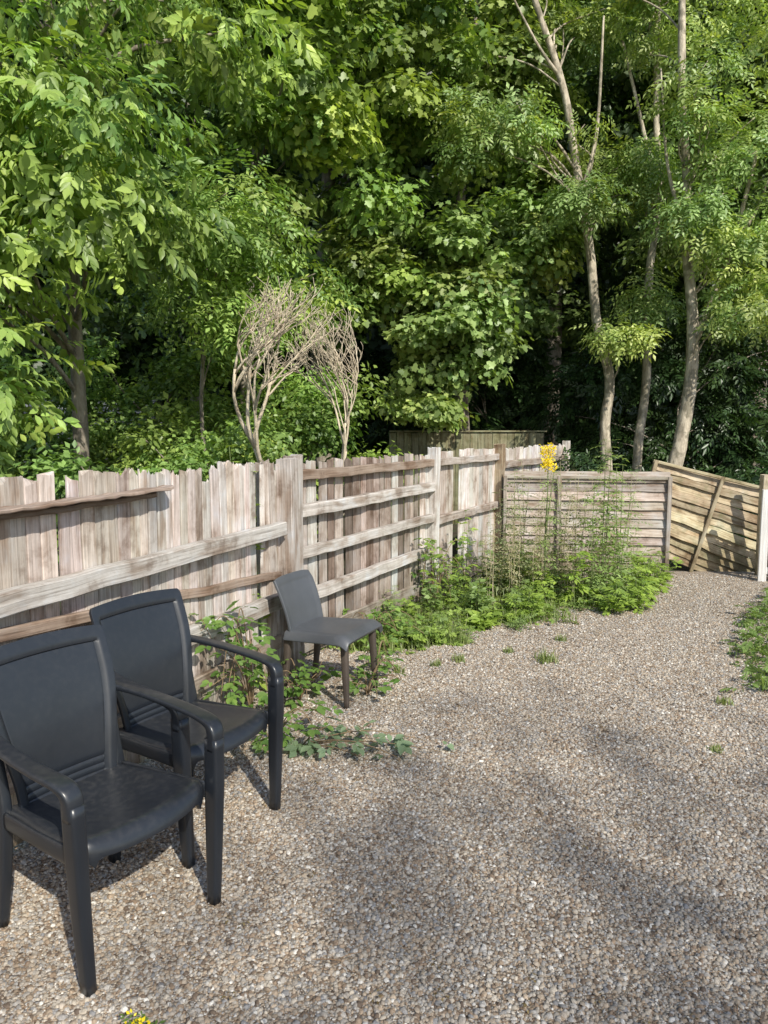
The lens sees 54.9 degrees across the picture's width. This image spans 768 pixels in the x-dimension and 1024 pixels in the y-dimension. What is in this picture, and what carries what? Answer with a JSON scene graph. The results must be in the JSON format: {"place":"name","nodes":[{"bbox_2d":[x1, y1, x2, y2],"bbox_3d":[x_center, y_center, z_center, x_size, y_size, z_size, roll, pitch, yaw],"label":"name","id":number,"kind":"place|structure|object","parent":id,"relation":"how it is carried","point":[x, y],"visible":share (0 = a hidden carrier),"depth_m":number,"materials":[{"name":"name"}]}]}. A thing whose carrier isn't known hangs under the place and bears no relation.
{"place":"outdoors","nodes":[
{"label":"outdoors","id":0,"kind":"place"},
{"bbox_2d":[0,570,767,1023],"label":"gravel yard","id":1,"kind":"structure","parent":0,"point":[420,902],"depth_m":2.70,"materials":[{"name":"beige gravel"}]},
{"bbox_2d":[0,624,224,996],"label":"armchair","id":2,"kind":"object","parent":1,"relation":"on","point":[87,794],"visible":1,"depth_m":2.44,"materials":[{"name":"grey plastic"}]},
{"bbox_2d":[119,1008,165,1023],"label":"ragwort plant","id":3,"kind":"object","parent":1,"relation":"on","point":[140,1019],"visible":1,"depth_m":1.94,"materials":[{"name":"yellow plant"}]},
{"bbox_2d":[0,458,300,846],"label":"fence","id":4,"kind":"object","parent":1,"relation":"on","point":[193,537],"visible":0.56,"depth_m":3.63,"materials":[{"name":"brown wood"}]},
{"bbox_2d":[0,485,173,520],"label":"ledge board","id":5,"kind":"object","parent":4,"relation":"attached to","point":[59,506],"visible":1,"depth_m":2.96,"materials":[{"name":"brown wood"}]},
{"bbox_2d":[89,588,283,868],"bbox_3d":[-0.813,0.815,3.018,0.584,0.908,0.616,4,7,32],"label":"armchair","id":6,"kind":"object","parent":1,"relation":"on","point":[150,638],"visible":0.85,"depth_m":3.07,"materials":[{"name":"grey plastic"}]},
{"bbox_2d":[189,600,279,707],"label":"bramble","id":7,"kind":"object","parent":1,"relation":"on","point":[230,697],"visible":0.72,"depth_m":3.98,"materials":[{"name":"green plant"}]},
{"bbox_2d":[243,699,342,752],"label":"bramble","id":8,"kind":"object","parent":1,"relation":"on","point":[320,709],"visible":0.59,"depth_m":3.68,"materials":[{"name":"green plant"}]},
{"bbox_2d":[255,651,341,707],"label":"bramble","id":9,"kind":"object","parent":1,"relation":"on","point":[298,691],"visible":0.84,"depth_m":4.30,"materials":[{"name":"green plant"}]},
{"bbox_2d":[273,570,382,708],"bbox_3d":[-0.347,0.746,4.494,0.546,0.718,0.490,3,7,25],"label":"side chair","id":10,"kind":"object","parent":1,"relation":"on","point":[298,595],"visible":0.97,"depth_m":4.46,"materials":[{"name":"grey plastic"}]},
{"bbox_2d":[282,453,434,666],"bbox_3d":[-0.089,0.281,5.926,0.110,1.542,2.298,3,7,28],"label":"fence","id":11,"kind":"object","parent":1,"relation":"on","point":[370,502],"visible":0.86,"depth_m":5.80,"materials":[{"name":"brown wood"}]},
{"bbox_2d":[283,717,454,760],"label":"bramble","id":12,"kind":"object","parent":1,"relation":"on","point":[401,744],"visible":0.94,"depth_m":3.67,"materials":[{"name":"green plant"}]},
{"bbox_2d":[334,654,413,694],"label":"bramble","id":13,"kind":"object","parent":1,"relation":"on","point":[379,667],"visible":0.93,"depth_m":4.46,"materials":[{"name":"green plant"}]},
{"bbox_2d":[356,635,404,678],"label":"bramble","id":14,"kind":"object","parent":1,"relation":"on","point":[388,664],"visible":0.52,"depth_m":4.91,"materials":[{"name":"green plant"}]},
{"bbox_2d":[343,605,428,647],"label":"bramble","id":15,"kind":"object","parent":1,"relation":"on","point":[393,629],"visible":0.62,"depth_m":5.44,"materials":[{"name":"green plant"}]},
{"bbox_2d":[375,612,417,634],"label":"weed plant","id":16,"kind":"object","parent":1,"relation":"on","point":[399,614],"visible":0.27,"depth_m":5.69,"materials":[{"name":"green plant"}]},
{"bbox_2d":[376,625,427,648],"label":"weed plant","id":17,"kind":"object","parent":1,"relation":"on","point":[421,636],"visible":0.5,"depth_m":5.41,"materials":[{"name":"green plant"}]},
{"bbox_2d":[394,595,421,624],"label":"weed plant","id":18,"kind":"object","parent":1,"relation":"on","point":[410,604],"visible":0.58,"depth_m":6.13,"materials":[{"name":"green plant"}]},
{"bbox_2d":[399,625,428,647],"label":"weed plant","id":19,"kind":"object","parent":1,"relation":"on","point":[410,640],"visible":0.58,"depth_m":5.44,"materials":[{"name":"green plant"}]},
{"bbox_2d":[418,579,448,616],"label":"weed plant","id":20,"kind":"object","parent":1,"relation":"on","point":[427,593],"visible":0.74,"depth_m":6.33,"materials":[{"name":"green plant"}]},
{"bbox_2d":[410,537,481,604],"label":"bramble","id":21,"kind":"object","parent":1,"relation":"on","point":[433,555],"visible":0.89,"depth_m":6.59,"materials":[{"name":"green plant"}]},
{"bbox_2d":[440,562,471,597],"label":"weed plant","id":22,"kind":"object","parent":1,"relation":"on","point":[457,565],"visible":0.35,"depth_m":7.03,"materials":[{"name":"green plant"}]},
{"bbox_2d":[438,561,479,601],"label":"weed plant","id":23,"kind":"object","parent":1,"relation":"on","point":[458,593],"visible":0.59,"depth_m":6.76,"materials":[{"name":"green plant"}]},
{"bbox_2d":[447,509,477,593],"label":"mugwort plant","id":24,"kind":"object","parent":1,"relation":"on","point":[462,556],"visible":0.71,"depth_m":6.99,"materials":[{"name":"green plant"}]},
{"bbox_2d":[427,447,499,599],"bbox_3d":[0.889,0.077,7.751,0.108,1.545,1.927,3,7,28],"label":"fence","id":25,"kind":"object","parent":1,"relation":"on","point":[476,481],"visible":0.84,"depth_m":7.65,"materials":[{"name":"brown wood"}]},
{"bbox_2d":[460,610,494,631],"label":"weed plant","id":26,"kind":"object","parent":1,"relation":"on","point":[486,622],"visible":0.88,"depth_m":5.97,"materials":[{"name":"green plant"}]},
{"bbox_2d":[460,578,495,614],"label":"weed plant","id":27,"kind":"object","parent":1,"relation":"on","point":[474,596],"visible":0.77,"depth_m":6.25,"materials":[{"name":"green plant"}]},
{"bbox_2d":[472,541,494,583],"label":"weed plant","id":28,"kind":"object","parent":1,"relation":"on","point":[482,575],"visible":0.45,"depth_m":7.55,"materials":[{"name":"green plant"}]},
{"bbox_2d":[471,606,503,628],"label":"weed plant","id":29,"kind":"object","parent":1,"relation":"on","point":[495,618],"visible":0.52,"depth_m":6.06,"materials":[{"name":"green plant"}]},
{"bbox_2d":[476,511,501,595],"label":"dry stalk","id":30,"kind":"object","parent":1,"relation":"on","point":[488,553],"visible":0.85,"depth_m":6.68,"materials":[{"name":"beige plant"}]},
{"bbox_2d":[320,566,660,655],"bbox_3d":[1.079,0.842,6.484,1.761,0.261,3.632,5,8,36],"label":"ground cover","id":31,"kind":"object","parent":1,"relation":"on","point":[433,629],"visible":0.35,"depth_m":6.09,"materials":[{"name":"green plant"}]},
{"bbox_2d":[479,513,506,603],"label":"dry stalk","id":32,"kind":"object","parent":1,"relation":"on","point":[490,557],"visible":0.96,"depth_m":6.52,"materials":[{"name":"brown plant"}]},
{"bbox_2d":[483,558,512,592],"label":"weed plant","id":33,"kind":"object","parent":1,"relation":"on","point":[506,582],"visible":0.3,"depth_m":7.25,"materials":[{"name":"green plant"}]},
{"bbox_2d":[485,489,518,595],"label":"ragwort plant","id":34,"kind":"object","parent":1,"relation":"on","point":[499,586],"visible":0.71,"depth_m":6.98,"materials":[{"name":"green plant"}]},
{"bbox_2d":[494,521,521,589],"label":"dry stalk","id":35,"kind":"object","parent":1,"relation":"on","point":[513,571],"visible":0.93,"depth_m":6.76,"materials":[{"name":"beige plant"}]},
{"bbox_2d":[494,593,535,622],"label":"weed plant","id":36,"kind":"object","parent":1,"relation":"on","point":[517,606],"visible":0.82,"depth_m":6.20,"materials":[{"name":"green plant"}]},
{"bbox_2d":[495,469,535,601],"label":"ragwort plant","id":37,"kind":"object","parent":1,"relation":"on","point":[513,553],"visible":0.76,"depth_m":6.86,"materials":[{"name":"green plant"}]},
{"bbox_2d":[502,465,530,588],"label":"dry stalk","id":38,"kind":"object","parent":1,"relation":"on","point":[519,532],"visible":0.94,"depth_m":6.79,"materials":[{"name":"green plant"}]},
{"bbox_2d":[500,579,533,602],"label":"weed plant","id":39,"kind":"object","parent":1,"relation":"on","point":[514,590],"visible":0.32,"depth_m":6.67,"materials":[{"name":"green plant"}]},
{"bbox_2d":[498,613,536,631],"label":"weed plant","id":40,"kind":"object","parent":1,"relation":"on","point":[520,621],"visible":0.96,"depth_m":5.98,"materials":[{"name":"green plant"}]},
{"bbox_2d":[507,460,540,587],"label":"ragwort plant","id":41,"kind":"object","parent":1,"relation":"on","point":[522,553],"visible":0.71,"depth_m":7.20,"materials":[{"name":"green plant"}]},
{"bbox_2d":[511,589,546,619],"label":"weed plant","id":42,"kind":"object","parent":1,"relation":"on","point":[537,605],"visible":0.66,"depth_m":6.25,"materials":[{"name":"green plant"}]},
{"bbox_2d":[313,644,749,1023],"bbox_3d":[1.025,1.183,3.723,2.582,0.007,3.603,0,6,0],"label":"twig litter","id":43,"kind":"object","parent":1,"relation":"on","point":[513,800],"visible":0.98,"depth_m":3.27,"materials":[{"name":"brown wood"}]},
{"bbox_2d":[523,523,543,592],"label":"dry stalk","id":44,"kind":"object","parent":1,"relation":"on","point":[535,553],"visible":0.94,"depth_m":6.75,"materials":[{"name":"beige plant"}]},
{"bbox_2d":[516,586,551,611],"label":"weed plant","id":45,"kind":"object","parent":1,"relation":"on","point":[542,595],"visible":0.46,"depth_m":6.47,"materials":[{"name":"green plant"}]},
{"bbox_2d":[528,470,551,570],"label":"dry stalk","id":46,"kind":"object","parent":1,"relation":"on","point":[539,534],"visible":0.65,"depth_m":7.03,"materials":[{"name":"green plant"}]},
{"bbox_2d":[523,564,560,602],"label":"weed plant","id":47,"kind":"object","parent":1,"relation":"on","point":[538,582],"visible":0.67,"depth_m":6.78,"materials":[{"name":"green plant"}]},
{"bbox_2d":[529,503,554,591],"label":"dry stalk","id":48,"kind":"object","parent":1,"relation":"on","point":[543,559],"visible":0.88,"depth_m":6.78,"materials":[{"name":"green plant"}]},
{"bbox_2d":[533,644,558,663],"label":"grass tuft","id":49,"kind":"object","parent":1,"relation":"on","point":[544,658],"visible":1,"depth_m":5.13,"materials":[{"name":"green plant"}]},
{"bbox_2d":[528,442,564,598],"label":"ragwort plant","id":50,"kind":"object","parent":1,"relation":"on","point":[548,460],"visible":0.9,"depth_m":6.75,"materials":[{"name":"green plant"}]},
{"bbox_2d":[531,473,570,592],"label":"ragwort plant","id":51,"kind":"object","parent":1,"relation":"on","point":[554,528],"visible":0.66,"depth_m":6.97,"materials":[{"name":"green plant"}]},
{"bbox_2d":[542,459,580,593],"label":"ragwort plant","id":52,"kind":"object","parent":1,"relation":"on","point":[562,539],"visible":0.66,"depth_m":7.08,"materials":[{"name":"green plant"}]},
{"bbox_2d":[556,482,579,589],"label":"dry stalk","id":53,"kind":"object","parent":1,"relation":"on","point":[567,557],"visible":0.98,"depth_m":6.77,"materials":[{"name":"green plant"}]},
{"bbox_2d":[562,470,586,581],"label":"dry stalk","id":54,"kind":"object","parent":1,"relation":"on","point":[574,517],"visible":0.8,"depth_m":6.88,"materials":[{"name":"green plant"}]},
{"bbox_2d":[556,539,595,603],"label":"mugwort plant","id":55,"kind":"object","parent":1,"relation":"on","point":[582,588],"visible":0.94,"depth_m":6.71,"materials":[{"name":"green plant"}]},
{"bbox_2d":[558,478,596,596],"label":"ragwort plant","id":56,"kind":"object","parent":1,"relation":"on","point":[576,537],"visible":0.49,"depth_m":6.96,"materials":[{"name":"green plant"}]},
{"bbox_2d":[502,471,672,572],"bbox_3d":[2.258,0.130,8.307,1.825,1.179,0.085,1,6,8],"label":"lap fence","id":57,"kind":"object","parent":1,"relation":"on","point":[654,497],"visible":0.56,"depth_m":8.27,"materials":[{"name":"brown wood"}]},
{"bbox_2d":[572,479,612,600],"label":"mugwort plant","id":58,"kind":"object","parent":1,"relation":"on","point":[592,556],"visible":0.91,"depth_m":6.78,"materials":[{"name":"green plant"}]},
{"bbox_2d":[572,439,632,603],"bbox_3d":[2.060,0.092,6.844,0.646,1.533,0.526,4,7,31],"label":"mugwort plant","id":59,"kind":"object","parent":1,"relation":"on","point":[607,514],"visible":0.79,"depth_m":6.83,"materials":[{"name":"green plant"}]},
{"bbox_2d":[589,582,637,615],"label":"weed plant","id":60,"kind":"object","parent":1,"relation":"on","point":[617,606],"visible":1,"depth_m":6.45,"materials":[{"name":"green plant"}]},
{"bbox_2d":[595,463,643,595],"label":"mugwort plant","id":61,"kind":"object","parent":1,"relation":"on","point":[620,548],"visible":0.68,"depth_m":6.90,"materials":[{"name":"green plant"}]},
{"bbox_2d":[610,472,652,585],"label":"ragwort plant","id":62,"kind":"object","parent":1,"relation":"on","point":[626,558],"visible":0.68,"depth_m":7.13,"materials":[{"name":"green plant"}]},
{"bbox_2d":[608,576,656,613],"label":"weed plant","id":63,"kind":"object","parent":1,"relation":"on","point":[635,590],"visible":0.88,"depth_m":6.58,"materials":[{"name":"green plant"}]},
{"bbox_2d":[618,541,659,581],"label":"weed plant","id":64,"kind":"object","parent":1,"relation":"on","point":[634,559],"visible":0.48,"depth_m":7.68,"materials":[{"name":"green plant"}]},
{"bbox_2d":[622,568,657,601],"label":"weed plant","id":65,"kind":"object","parent":1,"relation":"on","point":[651,596],"visible":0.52,"depth_m":6.96,"materials":[{"name":"green plant"}]},
{"bbox_2d":[627,556,663,594],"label":"weed plant","id":66,"kind":"object","parent":1,"relation":"on","point":[656,580],"visible":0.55,"depth_m":7.19,"materials":[{"name":"green plant"}]},
{"bbox_2d":[637,551,679,593],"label":"weed plant","id":67,"kind":"object","parent":1,"relation":"on","point":[664,589],"visible":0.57,"depth_m":7.44,"materials":[{"name":"green plant"}]},
{"bbox_2d":[640,551,684,582],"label":"weed plant","id":68,"kind":"object","parent":1,"relation":"on","point":[670,568],"visible":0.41,"depth_m":7.79,"materials":[{"name":"green plant"}]},
{"bbox_2d":[651,459,767,571],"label":"lap fence","id":69,"kind":"object","parent":1,"relation":"on","point":[695,508],"visible":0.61,"depth_m":8.40,"materials":[{"name":"brown wood"}]},
{"bbox_2d":[719,587,767,691],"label":"ground cover","id":70,"kind":"object","parent":1,"relation":"on","point":[750,668],"visible":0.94,"depth_m":5.36,"materials":[{"name":"green plant"}]},
{"bbox_2d":[755,474,767,574],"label":"fence post","id":71,"kind":"object","parent":1,"relation":"on","point":[763,484],"visible":0.35,"depth_m":8.10,"materials":[{"name":"grey wood"}]},
{"bbox_2d":[57,511,754,643],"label":"ground","id":72,"kind":"structure","parent":0,"point":[454,549],"depth_m":9.29,"materials":[{"name":"soil"}]},
{"bbox_2d":[0,410,35,478],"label":"bush","id":73,"kind":"object","parent":72,"relation":"on","point":[20,442],"visible":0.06,"depth_m":6.85,"materials":[{"name":"green plant"}]},
{"bbox_2d":[0,327,81,476],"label":"shrub","id":74,"kind":"object","parent":72,"relation":"on","point":[9,444],"visible":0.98,"depth_m":5.77,"materials":[{"name":"green plant"}]},
{"bbox_2d":[4,440,118,562],"bbox_3d":[-2.195,0.309,4.779,1.122,1.548,0.742,0,6,0],"label":"bush","id":75,"kind":"object","parent":72,"relation":"on","point":[69,468],"visible":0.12,"depth_m":4.71,"materials":[{"name":"green plant"}]},
{"bbox_2d":[0,349,123,526],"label":"bush","id":76,"kind":"object","parent":72,"relation":"on","point":[55,440],"visible":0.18,"depth_m":9.62,"materials":[{"name":"green plant"}]},
{"bbox_2d":[14,399,172,499],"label":"bush","id":77,"kind":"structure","parent":72,"relation":"on","point":[158,402],"depth_m":12.80,"materials":[{"name":"green plant"}]},
{"bbox_2d":[111,455,186,475],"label":"bush","id":78,"kind":"object","parent":72,"relation":"on","point":[152,469],"visible":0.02,"depth_m":5.27,"materials":[{"name":"green plant"}]},
{"bbox_2d":[0,0,321,533],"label":"broadleaf tree","id":79,"kind":"object","parent":72,"relation":"on","point":[58,183],"visible":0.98,"depth_m":6.24,"materials":[{"name":"green plant"}]},
{"bbox_2d":[36,329,341,497],"bbox_3d":[-2.782,-1.024,10.345,4.454,2.974,2.411,0,6,0],"label":"bush","id":80,"kind":"object","parent":72,"relation":"on","point":[127,405],"visible":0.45,"depth_m":10.14,"materials":[{"name":"green plant"}]},
{"bbox_2d":[32,3,346,464],"bbox_3d":[-3.453,-5.225,13.493,5.558,10.626,4.139,-3,7,-22],"label":"sycamore tree","id":81,"kind":"object","parent":72,"relation":"on","point":[97,325],"visible":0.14,"depth_m":13.10,"materials":[{"name":"green plant"}]},
{"bbox_2d":[102,413,307,481],"bbox_3d":[-1.791,-0.038,6.956,2.080,1.757,1.269,2,6,14],"label":"bush","id":82,"kind":"object","parent":72,"relation":"on","point":[268,448],"visible":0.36,"depth_m":6.76,"materials":[{"name":"green plant"}]},
{"bbox_2d":[77,141,362,464],"bbox_3d":[-1.792,-1.657,8.536,2.951,4.627,2.782,5,8,38],"label":"ash tree","id":83,"kind":"object","parent":72,"relation":"on","point":[259,255],"visible":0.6,"depth_m":8.07,"materials":[{"name":"green plant"}]},
{"bbox_2d":[88,0,406,523],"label":"sycamore tree","id":84,"kind":"object","parent":72,"relation":"on","point":[321,125],"visible":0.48,"depth_m":9.32,"materials":[{"name":"green plant"}]},
{"bbox_2d":[226,444,269,690],"bbox_3d":[-0.895,0.338,4.603,0.394,1.510,0.377,0,6,0],"label":"weed plant","id":85,"kind":"object","parent":72,"relation":"on","point":[263,685],"visible":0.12,"depth_m":4.55,"materials":[{"name":"green plant"}]},
{"bbox_2d":[232,276,362,584],"bbox_3d":[-0.719,-0.538,6.473,0.821,2.864,1.647,3,7,23],"label":"dead shrub","id":86,"kind":"object","parent":72,"relation":"on","point":[253,439],"visible":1,"depth_m":6.20,"materials":[{"name":"beige plant"}]},
{"bbox_2d":[214,361,422,540],"bbox_3d":[-0.716,-0.525,8.459,2.542,2.398,1.719,0,6,0],"label":"bush","id":87,"kind":"object","parent":72,"relation":"on","point":[323,434],"visible":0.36,"depth_m":8.10,"materials":[{"name":"green plant"}]},
{"bbox_2d":[220,0,506,520],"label":"sycamore tree","id":88,"kind":"object","parent":72,"relation":"on","point":[403,104],"visible":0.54,"depth_m":10.85,"materials":[{"name":"green plant"}]},
{"bbox_2d":[0,0,767,490],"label":"distant wood","id":89,"kind":"object","parent":72,"relation":"on","point":[148,342],"visible":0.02,"depth_m":18.25,"materials":[{"name":"green plant"}]},
{"bbox_2d":[313,0,612,435],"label":"sycamore tree","id":90,"kind":"object","parent":72,"relation":"on","point":[454,326],"visible":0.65,"depth_m":11.47,"materials":[{"name":"green plant"}]},
{"bbox_2d":[389,430,546,523],"bbox_3d":[1.419,-0.586,12.602,2.661,1.600,0.062,0,6,0],"label":"fence","id":91,"kind":"object","parent":72,"relation":"on","point":[418,443],"visible":0.24,"depth_m":12.54,"materials":[{"name":"brown wood"}]},
{"bbox_2d":[307,327,630,470],"bbox_3d":[1.647,-1.623,14.481,6.602,4.567,2.642,0,6,0],"label":"bush","id":92,"kind":"object","parent":72,"relation":"on","point":[531,362],"visible":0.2,"depth_m":14.18,"materials":[{"name":"green plant"}]},
{"bbox_2d":[493,441,569,564],"bbox_3d":[2.039,-0.161,9.896,0.116,1.548,3.149,3,7,28],"label":"fence","id":93,"kind":"object","parent":72,"relation":"on","point":[510,459],"visible":0.3,"depth_m":8.96,"materials":[{"name":"brown wood"}]},
{"bbox_2d":[409,0,680,471],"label":"ash tree","id":94,"kind":"object","parent":72,"relation":"on","point":[587,201],"visible":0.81,"depth_m":10.81,"materials":[{"name":"green plant"}]},
{"bbox_2d":[411,0,723,445],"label":"sycamore tree","id":95,"kind":"object","parent":72,"relation":"on","point":[614,108],"visible":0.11,"depth_m":14.36,"materials":[{"name":"green plant"}]},
{"bbox_2d":[505,295,767,490],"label":"laurel bush","id":96,"kind":"object","parent":72,"relation":"on","point":[658,445],"visible":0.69,"depth_m":12.96,"materials":[{"name":"green plant"}]},
{"bbox_2d":[552,439,767,558],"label":"laurel bush","id":97,"kind":"object","parent":72,"relation":"on","point":[588,459],"visible":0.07,"depth_m":10.25,"materials":[{"name":"green plant"}]},
{"bbox_2d":[581,0,748,471],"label":"ash tree","id":98,"kind":"object","parent":72,"relation":"on","point":[650,313],"visible":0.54,"depth_m":11.38,"materials":[{"name":"green plant"}]},
{"bbox_2d":[594,0,767,471],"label":"sycamore tree","id":99,"kind":"object","parent":72,"relation":"on","point":[637,260],"visible":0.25,"depth_m":13.21,"materials":[{"name":"green plant"}]},
{"bbox_2d":[596,0,767,465],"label":"ash tree","id":100,"kind":"object","parent":72,"relation":"on","point":[734,234],"visible":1,"depth_m":10.20,"materials":[{"name":"green plant"}]},
{"bbox_2d":[694,410,767,514],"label":"laurel bush","id":101,"kind":"object","parent":72,"relation":"on","point":[763,435],"visible":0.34,"depth_m":10.44,"materials":[{"name":"green plant"}]},
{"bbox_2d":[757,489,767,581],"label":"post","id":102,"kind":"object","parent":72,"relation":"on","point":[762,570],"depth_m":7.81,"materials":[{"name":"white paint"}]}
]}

